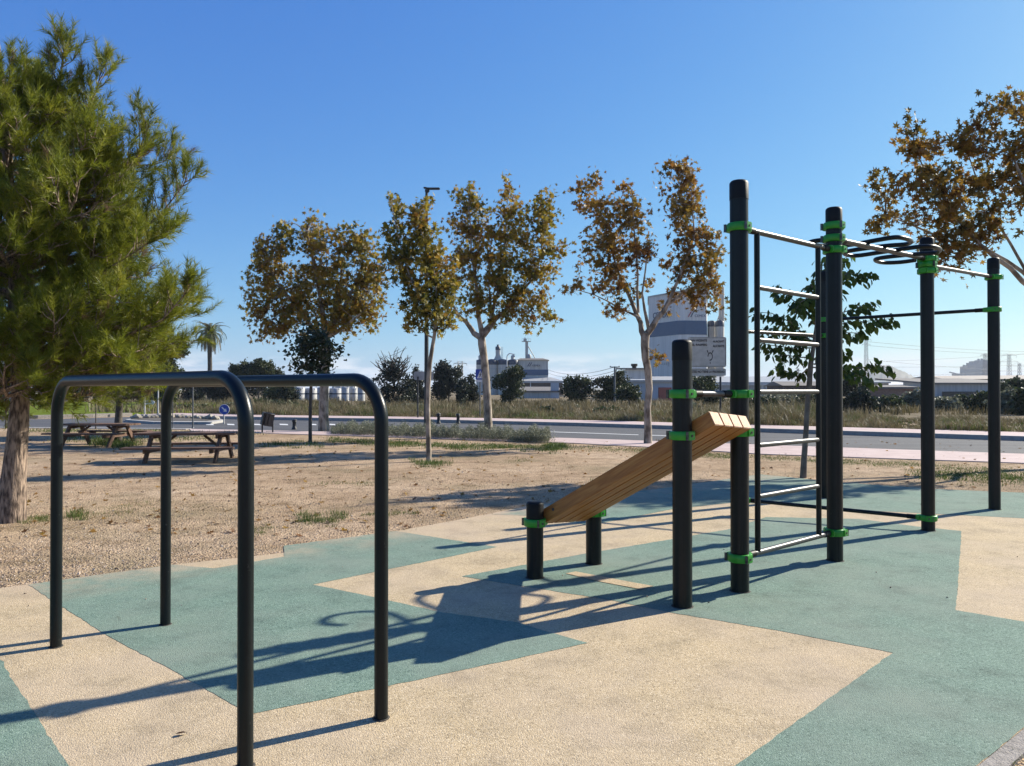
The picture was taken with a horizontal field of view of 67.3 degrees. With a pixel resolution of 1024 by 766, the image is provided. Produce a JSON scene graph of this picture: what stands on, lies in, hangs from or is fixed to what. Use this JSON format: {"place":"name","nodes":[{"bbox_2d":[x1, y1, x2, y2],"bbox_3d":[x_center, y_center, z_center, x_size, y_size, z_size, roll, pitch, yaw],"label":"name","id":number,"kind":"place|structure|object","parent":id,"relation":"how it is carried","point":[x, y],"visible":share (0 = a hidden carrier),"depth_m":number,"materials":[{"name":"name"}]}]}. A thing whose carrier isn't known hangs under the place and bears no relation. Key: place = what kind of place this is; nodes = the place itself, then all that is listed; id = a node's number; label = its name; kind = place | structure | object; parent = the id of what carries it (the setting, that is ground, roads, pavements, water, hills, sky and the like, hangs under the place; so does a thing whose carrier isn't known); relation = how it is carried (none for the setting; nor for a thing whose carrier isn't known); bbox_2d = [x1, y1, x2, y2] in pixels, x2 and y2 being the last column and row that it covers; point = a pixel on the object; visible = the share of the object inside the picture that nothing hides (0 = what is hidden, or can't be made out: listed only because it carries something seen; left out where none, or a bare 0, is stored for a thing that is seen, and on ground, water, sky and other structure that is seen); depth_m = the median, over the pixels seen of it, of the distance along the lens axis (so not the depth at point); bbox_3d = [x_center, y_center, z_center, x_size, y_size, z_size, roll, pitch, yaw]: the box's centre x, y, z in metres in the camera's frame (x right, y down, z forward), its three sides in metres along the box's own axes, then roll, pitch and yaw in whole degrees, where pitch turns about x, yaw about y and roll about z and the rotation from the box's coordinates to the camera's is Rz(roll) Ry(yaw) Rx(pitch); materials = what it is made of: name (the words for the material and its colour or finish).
{"place":"outdoors","nodes":[
{"label":"outdoors","id":0,"kind":"place"},
{"bbox_2d":[0,390,1023,765],"bbox_3d":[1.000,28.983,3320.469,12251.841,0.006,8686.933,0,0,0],"label":"ground","id":1,"kind":"structure","parent":0,"point":[342,462],"depth_m":11.48,"materials":[{"name":"sand"}]},
{"bbox_2d":[0,413,131,418],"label":"lawn kerb","id":2,"kind":"structure","parent":1,"relation":"on","point":[88,415],"depth_m":38.35,"materials":[{"name":"concrete"}]},
{"bbox_2d":[0,427,191,429],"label":"kerb","id":3,"kind":"structure","parent":1,"relation":"on","point":[123,428],"depth_m":27.14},
{"bbox_2d":[41,423,151,447],"bbox_3d":[-10.317,1.315,19.190,1.893,0.606,1.580,0,0,5],"label":"picnic table","id":4,"kind":"object","parent":1,"relation":"on","point":[85,432],"visible":0.84,"depth_m":18.98,"materials":[{"name":"brown wood"}]},
{"bbox_2d":[0,402,218,415],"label":"lawn","id":5,"kind":"structure","parent":1,"relation":"on","point":[33,411],"depth_m":46.60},
{"bbox_2d":[144,334,190,403],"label":"distant tree","id":6,"kind":"object","parent":5,"relation":"on","point":[174,369],"visible":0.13,"depth_m":65.94,"materials":[{"name":"green plant"}]},
{"bbox_2d":[0,9,223,523],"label":"pine tree","id":7,"kind":"object","parent":1,"relation":"on","point":[56,326],"visible":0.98,"depth_m":7.88,"materials":[{"name":"green plant"}]},
{"bbox_2d":[79,316,180,440],"bbox_3d":[-10.032,-0.322,19.962,2.769,3.904,3.508,0,-1,-26],"label":"pine tree","id":8,"kind":"object","parent":1,"relation":"on","point":[129,390],"visible":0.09,"depth_m":20.01,"materials":[{"name":"green plant"}]},
{"bbox_2d":[119,431,237,463],"bbox_3d":[-6.363,1.278,15.190,2.034,0.613,1.580,0,0,-4],"label":"picnic table","id":9,"kind":"object","parent":1,"relation":"on","point":[228,444],"visible":0.79,"depth_m":14.88,"materials":[{"name":"brown wood"}]},
{"bbox_2d":[177,387,207,400],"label":"distant tree","id":10,"kind":"object","parent":1,"relation":"on","point":[187,393],"visible":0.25,"depth_m":97.12,"materials":[{"name":"green plant"}]},
{"bbox_2d":[173,403,211,408],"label":"scrub bush","id":11,"kind":"object","parent":1,"relation":"on","point":[185,405],"visible":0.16,"depth_m":51.32,"materials":[{"name":"green plant"}]},
{"bbox_2d":[191,321,229,399],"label":"palm tree","id":12,"kind":"object","parent":1,"relation":"on","point":[209,347],"visible":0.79,"depth_m":104.75,"materials":[{"name":"green plant"}]},
{"bbox_2d":[197,387,230,401],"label":"distant tree","id":13,"kind":"object","parent":1,"relation":"on","point":[216,393],"visible":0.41,"depth_m":85.49,"materials":[{"name":"green plant"}]},
{"bbox_2d":[229,387,269,398],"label":"distant tree","id":14,"kind":"object","parent":1,"relation":"on","point":[253,392],"visible":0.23,"depth_m":103.58,"materials":[{"name":"green plant"}]},
{"bbox_2d":[227,357,285,397],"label":"distant tree","id":15,"kind":"object","parent":1,"relation":"on","point":[259,366],"visible":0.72,"depth_m":81.36,"materials":[{"name":"green plant"}]},
{"bbox_2d":[251,396,296,406],"bbox_3d":[-15.186,1.440,47.927,3.223,1.227,3.123,0,-1,-32],"label":"scrub bush","id":16,"kind":"object","parent":1,"relation":"on","point":[266,399],"visible":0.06,"depth_m":47.77,"materials":[{"name":"green plant"}]},
{"bbox_2d":[261,387,297,401],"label":"distant tree","id":17,"kind":"object","parent":1,"relation":"on","point":[271,394],"visible":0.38,"depth_m":73.33,"materials":[{"name":"green plant"}]},
{"bbox_2d":[276,387,301,402],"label":"distant tree","id":18,"kind":"object","parent":1,"relation":"on","point":[288,393],"visible":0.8,"depth_m":69.66,"materials":[{"name":"green plant"}]},
{"bbox_2d":[294,387,304,398],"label":"storage tank","id":19,"kind":"object","parent":1,"relation":"on","point":[302,393],"visible":0.36,"depth_m":91.52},
{"bbox_2d":[305,388,316,400],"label":"storage tank","id":20,"kind":"object","parent":1,"relation":"on","point":[314,392],"visible":0.47,"depth_m":92.44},
{"bbox_2d":[278,315,349,441],"bbox_3d":[-5.281,-0.089,20.523,1.894,3.440,1.598,0,0,0],"label":"street tree","id":21,"kind":"object","parent":1,"relation":"on","point":[308,343],"visible":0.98,"depth_m":20.30,"materials":[{"name":"green plant"}]},
{"bbox_2d":[238,207,390,430],"bbox_3d":[-6.637,-2.162,25.982,5.278,7.675,2.464,0,0,0],"label":"plane tree","id":22,"kind":"object","parent":1,"relation":"on","point":[343,316],"visible":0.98,"depth_m":25.64,"materials":[{"name":"brown plant"}]},
{"bbox_2d":[329,386,340,400],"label":"storage tank","id":23,"kind":"object","parent":1,"relation":"on","point":[334,392],"visible":0.71,"depth_m":92.41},
{"bbox_2d":[341,386,348,400],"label":"storage tank","id":24,"kind":"object","parent":1,"relation":"on","point":[344,392],"visible":0.76,"depth_m":91.63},
{"bbox_2d":[349,386,356,400],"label":"storage tank","id":25,"kind":"object","parent":1,"relation":"on","point":[353,393],"visible":0.79,"depth_m":92.61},
{"bbox_2d":[357,387,364,400],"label":"storage tank","id":26,"kind":"object","parent":1,"relation":"on","point":[361,394],"visible":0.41,"depth_m":91.62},
{"bbox_2d":[367,346,421,403],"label":"distant tree","id":27,"kind":"object","parent":1,"relation":"on","point":[391,373],"visible":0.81,"depth_m":65.48,"materials":[{"name":"green plant"}]},
{"bbox_2d":[371,190,466,460],"bbox_3d":[-1.859,-1.144,15.103,1.902,5.462,1.375,0,0,0],"label":"plane tree","id":28,"kind":"object","parent":1,"relation":"on","point":[429,259],"visible":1,"depth_m":15.02,"materials":[{"name":"green plant"}]},
{"bbox_2d":[402,364,435,402],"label":"building","id":29,"kind":"structure","parent":1,"relation":"on","point":[421,388],"depth_m":77.58,"materials":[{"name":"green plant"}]},
{"bbox_2d":[412,372,432,416],"bbox_3d":[-4.064,0.598,34.972,0.948,2.244,0.118,0,0,0],"label":"sign back","id":30,"kind":"object","parent":1,"relation":"on","point":[417,376],"visible":0.84,"depth_m":34.99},
{"bbox_2d":[423,187,439,423],"bbox_3d":[-2.896,-2.692,27.670,0.600,8.743,0.200,0,0,0],"label":"street lamp","id":31,"kind":"object","parent":1,"relation":"on","point":[426,337],"visible":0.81,"depth_m":27.60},
{"bbox_2d":[328,418,557,443],"bbox_3d":[-2.576,1.338,22.981,9.327,0.595,1.956,0,-1,31],"label":"hedge","id":32,"kind":"object","parent":1,"relation":"on","point":[533,433],"visible":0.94,"depth_m":22.00,"materials":[{"name":"plant"}]},
{"bbox_2d":[431,358,462,401],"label":"distant tree","id":33,"kind":"object","parent":1,"relation":"on","point":[446,376],"visible":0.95,"depth_m":73.54,"materials":[{"name":"green plant"}]},
{"bbox_2d":[453,376,471,404],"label":"distant tree","id":34,"kind":"object","parent":1,"relation":"on","point":[461,391],"visible":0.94,"depth_m":69.59,"materials":[{"name":"green plant"}]},
{"bbox_2d":[464,373,482,403],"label":"distant tree","id":35,"kind":"object","parent":1,"relation":"on","point":[473,395],"visible":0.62,"depth_m":71.49,"materials":[{"name":"green plant"}]},
{"bbox_2d":[476,369,481,415],"bbox_3d":[-1.488,0.543,36.031,0.434,2.372,0.108,0,0,0],"label":"crossing sign","id":36,"kind":"object","parent":1,"relation":"on","point":[478,373],"visible":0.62,"depth_m":35.99,"materials":[{"name":"blue"}]},
{"bbox_2d":[476,359,482,394],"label":"silo","id":37,"kind":"object","parent":1,"relation":"on","point":[478,363],"visible":0.27,"depth_m":198.85,"materials":[{"name":"metal"}]},
{"bbox_2d":[488,359,496,394],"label":"silo","id":38,"kind":"object","parent":1,"relation":"on","point":[492,363],"visible":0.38,"depth_m":198.74,"materials":[{"name":"metal"}]},
{"bbox_2d":[497,359,507,394],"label":"silo","id":39,"kind":"object","parent":1,"relation":"on","point":[501,365],"visible":0.5,"depth_m":198.90,"materials":[{"name":"metal"}]},
{"bbox_2d":[494,345,502,359],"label":"filter tower","id":40,"kind":"structure","parent":39,"relation":"on","point":[498,348],"depth_m":200.55,"materials":[{"name":"metal"}]},
{"bbox_2d":[490,364,526,404],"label":"distant tree","id":41,"kind":"object","parent":1,"relation":"on","point":[511,380],"visible":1,"depth_m":69.64,"materials":[{"name":"green plant"}]},
{"bbox_2d":[0,440,1022,585],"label":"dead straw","id":42,"kind":"object","parent":1,"relation":"on","point":[268,502],"visible":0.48,"depth_m":9.33,"materials":[{"name":"beige plant"}]},
{"bbox_2d":[0,474,1023,765],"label":"playground surface","id":43,"kind":"object","parent":1,"relation":"on","point":[910,652],"visible":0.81,"depth_m":4.13,"materials":[{"name":"beige rubber"}]},
{"bbox_2d":[48,370,255,765],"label":"dip bar","id":44,"kind":"object","parent":43,"relation":"on","point":[232,384],"visible":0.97,"depth_m":2.86,"materials":[{"name":"paint"}]},
{"bbox_2d":[159,373,389,721],"bbox_3d":[-1.310,0.727,3.930,2.065,1.532,0.074,0,-1,41],"label":"dip bar","id":45,"kind":"object","parent":43,"relation":"on","point":[368,387],"visible":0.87,"depth_m":3.28,"materials":[{"name":"paint"}]},
{"bbox_2d":[567,571,650,588],"bbox_3d":[0.693,1.442,5.628,0.701,0.001,0.141,0,-1,40],"label":"worn surface patch","id":46,"kind":"object","parent":43,"relation":"on","point":[611,580],"visible":1,"depth_m":5.61,"materials":[{"name":"beige rubber"}]},
{"bbox_2d":[522,179,1003,608],"bbox_3d":[2.827,0.018,7.433,2.149,2.988,6.294,0,-1,43],"label":"climbing frame","id":47,"kind":"object","parent":43,"relation":"on","point":[681,446],"visible":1,"depth_m":5.70,"materials":[{"name":"paint"}]},
{"bbox_2d":[17,456,1023,765],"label":"weed patch","id":48,"kind":"object","parent":1,"relation":"on","point":[299,514],"visible":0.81,"depth_m":8.45,"materials":[{"name":"green plant"}]},
{"bbox_2d":[21,440,1020,536],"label":"fallen leaves","id":49,"kind":"object","parent":1,"relation":"on","point":[158,516],"visible":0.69,"depth_m":10.53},
{"bbox_2d":[29,427,1023,486],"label":"verge grass","id":50,"kind":"structure","parent":1,"relation":"on","point":[546,447],"depth_m":18.27,"materials":[{"name":"plant"}]},
{"bbox_2d":[518,383,559,397],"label":"shed","id":51,"kind":"structure","parent":1,"relation":"on","point":[544,392],"depth_m":119.99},
{"bbox_2d":[551,383,558,397],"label":"door","id":52,"kind":"structure","parent":51,"relation":"in","point":[554,386],"depth_m":119.89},
{"bbox_2d":[517,358,562,394],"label":"works block","id":53,"kind":"structure","parent":1,"relation":"on","point":[535,370],"depth_m":199.97,"materials":[{"name":"concrete"}]},
{"bbox_2d":[522,339,534,357],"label":"elevator tower","id":54,"kind":"structure","parent":53,"relation":"on","point":[527,355],"depth_m":203.70,"materials":[{"name":"metal"}]},
{"bbox_2d":[84,396,1011,414],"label":"scrub cover","id":55,"kind":"object","parent":1,"relation":"on","point":[587,405],"visible":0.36,"depth_m":50.33,"materials":[{"name":"green plant"}]},
{"bbox_2d":[558,374,598,402],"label":"distant tree","id":56,"kind":"object","parent":1,"relation":"on","point":[576,387],"visible":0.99,"depth_m":71.75,"materials":[{"name":"green plant"}]},
{"bbox_2d":[190,394,1023,431],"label":"dry grass","id":57,"kind":"structure","parent":1,"relation":"on","point":[770,418],"depth_m":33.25,"materials":[{"name":"plant"}]},
{"bbox_2d":[589,369,631,402],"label":"distant tree","id":58,"kind":"object","parent":1,"relation":"on","point":[607,391],"visible":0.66,"depth_m":71.78,"materials":[{"name":"green plant"}]},
{"bbox_2d":[592,405,628,412],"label":"scrub bush","id":59,"kind":"object","parent":1,"relation":"on","point":[596,409],"visible":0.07,"depth_m":43.77,"materials":[{"name":"green plant"}]},
{"bbox_2d":[613,383,642,402],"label":"distant tree","id":60,"kind":"object","parent":1,"relation":"on","point":[630,393],"visible":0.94,"depth_m":65.68,"materials":[{"name":"green plant"}]},
{"bbox_2d":[616,364,644,378],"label":"shed","id":61,"kind":"structure","parent":1,"relation":"on","point":[633,372],"depth_m":118.02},
{"bbox_2d":[626,379,671,400],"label":"shed","id":62,"kind":"structure","parent":1,"relation":"on","point":[661,387],"depth_m":94.88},
{"bbox_2d":[652,387,657,400],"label":"sliding door","id":63,"kind":"structure","parent":62,"relation":"in","point":[655,389],"depth_m":94.86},
{"bbox_2d":[658,387,671,400],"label":"door","id":64,"kind":"structure","parent":62,"relation":"in","point":[661,390],"depth_m":94.86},
{"bbox_2d":[688,337,725,411],"bbox_3d":[8.377,-0.135,33.043,1.648,3.679,0.124,0,0,0],"label":"sign","id":65,"kind":"object","parent":1,"relation":"on","point":[708,351],"visible":0.91,"depth_m":33.00,"materials":[{"name":"white"}]},
{"bbox_2d":[692,376,728,406],"bbox_3d":[15.546,0.628,62.061,3.031,2.939,2.522,0,0,-10],"label":"distant tree","id":66,"kind":"object","parent":1,"relation":"on","point":[705,383],"visible":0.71,"depth_m":61.64,"materials":[{"name":"green plant"}]},
{"bbox_2d":[707,320,714,368],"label":"silo","id":67,"kind":"object","parent":1,"relation":"on","point":[710,328],"visible":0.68,"depth_m":175.31,"materials":[{"name":"metal"}]},
{"bbox_2d":[715,287,723,368],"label":"silo","id":68,"kind":"object","parent":1,"relation":"on","point":[719,327],"visible":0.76,"depth_m":173.58,"materials":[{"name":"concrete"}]},
{"bbox_2d":[652,376,815,397],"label":"shed","id":69,"kind":"structure","parent":1,"relation":"on","point":[725,382],"depth_m":133.41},
{"bbox_2d":[749,394,779,407],"bbox_3d":[16.959,1.384,51.967,2.138,1.293,1.940,0,-1,33],"label":"scrub bush","id":70,"kind":"object","parent":1,"relation":"on","point":[763,399],"visible":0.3,"depth_m":51.58,"materials":[{"name":"green plant"}]},
{"bbox_2d":[760,394,796,404],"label":"scrub bush","id":71,"kind":"object","parent":1,"relation":"on","point":[783,396],"visible":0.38,"depth_m":59.19,"materials":[{"name":"green plant"}]},
{"bbox_2d":[765,381,815,396],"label":"shed","id":72,"kind":"structure","parent":1,"relation":"on","point":[782,385],"depth_m":113.77,"materials":[{"name":"metal"}]},
{"bbox_2d":[795,394,815,405],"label":"scrub bush","id":73,"kind":"object","parent":1,"relation":"on","point":[813,396],"visible":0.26,"depth_m":53.62,"materials":[{"name":"green plant"}]},
{"bbox_2d":[749,257,899,477],"bbox_3d":[5.037,-0.232,12.281,2.675,3.575,1.609,0,0,0],"label":"street tree","id":74,"kind":"object","parent":1,"relation":"on","point":[800,306],"visible":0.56,"depth_m":12.25,"materials":[{"name":"green plant"}]},
{"bbox_2d":[843,377,869,396],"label":"distant tree","id":75,"kind":"object","parent":1,"relation":"on","point":[849,387],"visible":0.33,"depth_m":65.48,"materials":[{"name":"green plant"}]},
{"bbox_2d":[843,386,879,413],"bbox_3d":[19.945,1.113,43.992,2.198,1.852,1.856,0,0,0],"label":"scrub bush","id":76,"kind":"object","parent":1,"relation":"on","point":[858,399],"visible":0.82,"depth_m":43.59,"materials":[{"name":"green plant"}]},
{"bbox_2d":[862,339,870,375],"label":"pylon","id":77,"kind":"object","parent":1,"relation":"on","point":[865,350],"visible":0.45,"depth_m":300.04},
{"bbox_2d":[875,394,908,411],"bbox_3d":[23.518,1.343,48.012,2.283,1.379,2.132,0,-1,42],"label":"scrub bush","id":78,"kind":"object","parent":1,"relation":"on","point":[889,400],"visible":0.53,"depth_m":47.50,"materials":[{"name":"green plant"}]},
{"bbox_2d":[869,385,919,398],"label":"shed","id":79,"kind":"structure","parent":1,"relation":"on","point":[898,390],"depth_m":103.99,"materials":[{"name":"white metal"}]},
{"bbox_2d":[901,387,920,406],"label":"scrub bush","id":80,"kind":"object","parent":1,"relation":"on","point":[911,397],"visible":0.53,"depth_m":51.67,"materials":[{"name":"green plant"}]},
{"bbox_2d":[875,378,1004,396],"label":"shed","id":81,"kind":"structure","parent":1,"relation":"on","point":[948,387],"depth_m":118.00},
{"bbox_2d":[858,84,1023,287],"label":"plane tree","id":82,"kind":"object","parent":1,"relation":"on","point":[947,208],"visible":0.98,"depth_m":14.59,"materials":[{"name":"brown plant"}]},
{"bbox_2d":[935,395,964,410],"bbox_3d":[28.158,1.407,49.962,2.218,1.293,2.014,0,-1,27],"label":"scrub bush","id":83,"kind":"object","parent":1,"relation":"on","point":[954,402],"visible":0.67,"depth_m":49.50,"materials":[{"name":"green plant"}]},
{"bbox_2d":[903,375,1023,384],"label":"shed","id":84,"kind":"structure","parent":1,"relation":"on","point":[985,377],"depth_m":167.69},
{"bbox_2d":[955,394,974,408],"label":"scrub bush","id":85,"kind":"object","parent":1,"relation":"on","point":[964,399],"visible":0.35,"depth_m":55.66,"materials":[{"name":"green plant"}]},
{"bbox_2d":[949,358,987,375],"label":"cement plant","id":86,"kind":"object","parent":1,"relation":"on","point":[978,365],"visible":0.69,"depth_m":1503.26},
{"bbox_2d":[965,390,987,412],"bbox_3d":[28.238,1.198,45.978,1.940,1.617,1.568,0,0,0],"label":"scrub bush","id":87,"kind":"object","parent":1,"relation":"on","point":[978,398],"visible":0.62,"depth_m":45.71,"materials":[{"name":"green plant"}]},
{"bbox_2d":[983,387,1016,413],"bbox_3d":[28.435,1.084,44.006,2.203,1.816,1.773,0,0,0],"label":"scrub bush","id":88,"kind":"object","parent":1,"relation":"on","point":[1005,394],"visible":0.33,"depth_m":43.64,"materials":[{"name":"green plant"}]},
{"bbox_2d":[978,729,1023,765],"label":"kerb edging","id":89,"kind":"object","parent":1,"relation":"on","point":[1006,754],"visible":1,"depth_m":2.92,"materials":[{"name":"concrete"}]},
{"bbox_2d":[1000,375,1023,390],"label":"distant tree","id":90,"kind":"object","parent":1,"relation":"on","point":[1015,381],"visible":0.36,"depth_m":59.84,"materials":[{"name":"green plant"}]},
{"bbox_2d":[1006,387,1023,414],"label":"scrub bush","id":91,"kind":"object","parent":1,"relation":"on","point":[1017,406],"visible":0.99,"depth_m":41.90,"materials":[{"name":"green plant"}]},
{"bbox_2d":[0,417,1023,453],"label":"road","id":92,"kind":"structure","parent":0,"point":[875,442],"depth_m":23.79,"materials":[{"name":"asphalt"}]},
{"bbox_2d":[125,418,222,423],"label":"traffic island","id":93,"kind":"structure","parent":92,"relation":"on","point":[176,422],"depth_m":31.11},
{"bbox_2d":[132,417,219,420],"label":"island soil","id":94,"kind":"structure","parent":93,"relation":"on","point":[174,419],"depth_m":32.88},
{"bbox_2d":[191,387,193,427],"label":"lamp column","id":95,"kind":"structure","parent":92,"relation":"on","point":[192,407],"depth_m":27.62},
{"bbox_2d":[219,404,229,423],"bbox_3d":[-11.596,1.271,31.019,0.428,0.833,0.100,0,0,0],"label":"arrow sign","id":96,"kind":"object","parent":92,"relation":"on","point":[224,409],"visible":0.95,"depth_m":30.98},
{"bbox_2d":[206,424,665,435],"bbox_3d":[-2.544,1.618,27.362,21.042,0.001,2.828,0,-1,24],"label":"road marking","id":97,"kind":"object","parent":92,"relation":"on","point":[566,432],"visible":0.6,"depth_m":24.80,"materials":[{"name":"paint"}]},
{"bbox_2d":[140,414,1023,440],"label":"kerb","id":98,"kind":"structure","parent":92,"relation":"on","point":[937,435],"depth_m":27.87,"materials":[{"name":"concrete"}]},
{"bbox_2d":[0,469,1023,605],"bbox_3d":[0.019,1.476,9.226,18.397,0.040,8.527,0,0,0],"label":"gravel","id":99,"kind":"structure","parent":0,"point":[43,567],"depth_m":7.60,"materials":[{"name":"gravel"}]},
{"bbox_2d":[0,0,1023,389],"label":"sky","id":100,"kind":"structure","parent":0,"point":[332,107],"materials":[{"name":"blue"}]},
{"bbox_2d":[173,413,1023,435],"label":"pavement","id":101,"kind":"structure","parent":0,"point":[802,427],"depth_m":29.52,"materials":[{"name":"concrete"}]},
{"bbox_2d":[189,429,1023,463],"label":"pavement","id":102,"kind":"structure","parent":0,"point":[787,450],"depth_m":17.46,"materials":[{"name":"concrete"}]},
{"bbox_2d":[260,412,274,431],"bbox_3d":[-7.885,1.281,24.791,0.476,0.710,0.388,0,0,0],"label":"litter bin","id":103,"kind":"object","parent":102,"relation":"on","point":[267,418],"visible":0.89,"depth_m":24.67,"materials":[{"name":"black metal"}]},
{"bbox_2d":[439,169,574,429],"bbox_3d":[-0.127,-2.297,22.803,4.118,7.898,2.036,0,0,0],"label":"plane tree","id":104,"kind":"object","parent":102,"relation":"on","point":[498,279],"visible":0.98,"depth_m":22.70,"materials":[{"name":"green plant"}]},
{"bbox_2d":[557,154,729,442],"bbox_3d":[3.465,-2.143,19.947,4.668,7.537,1.806,0,0,0],"label":"plane tree","id":105,"kind":"object","parent":102,"relation":"on","point":[609,238],"visible":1,"depth_m":19.77,"materials":[{"name":"brown plant"}]},
{"bbox_2d":[648,291,707,375],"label":"silo building","id":106,"kind":"structure","parent":0,"point":[667,331],"depth_m":172.93,"materials":[{"name":"concrete"}]},
{"bbox_2d":[854,365,914,382],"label":"hill","id":107,"kind":"structure","parent":0,"point":[900,374],"depth_m":1780.43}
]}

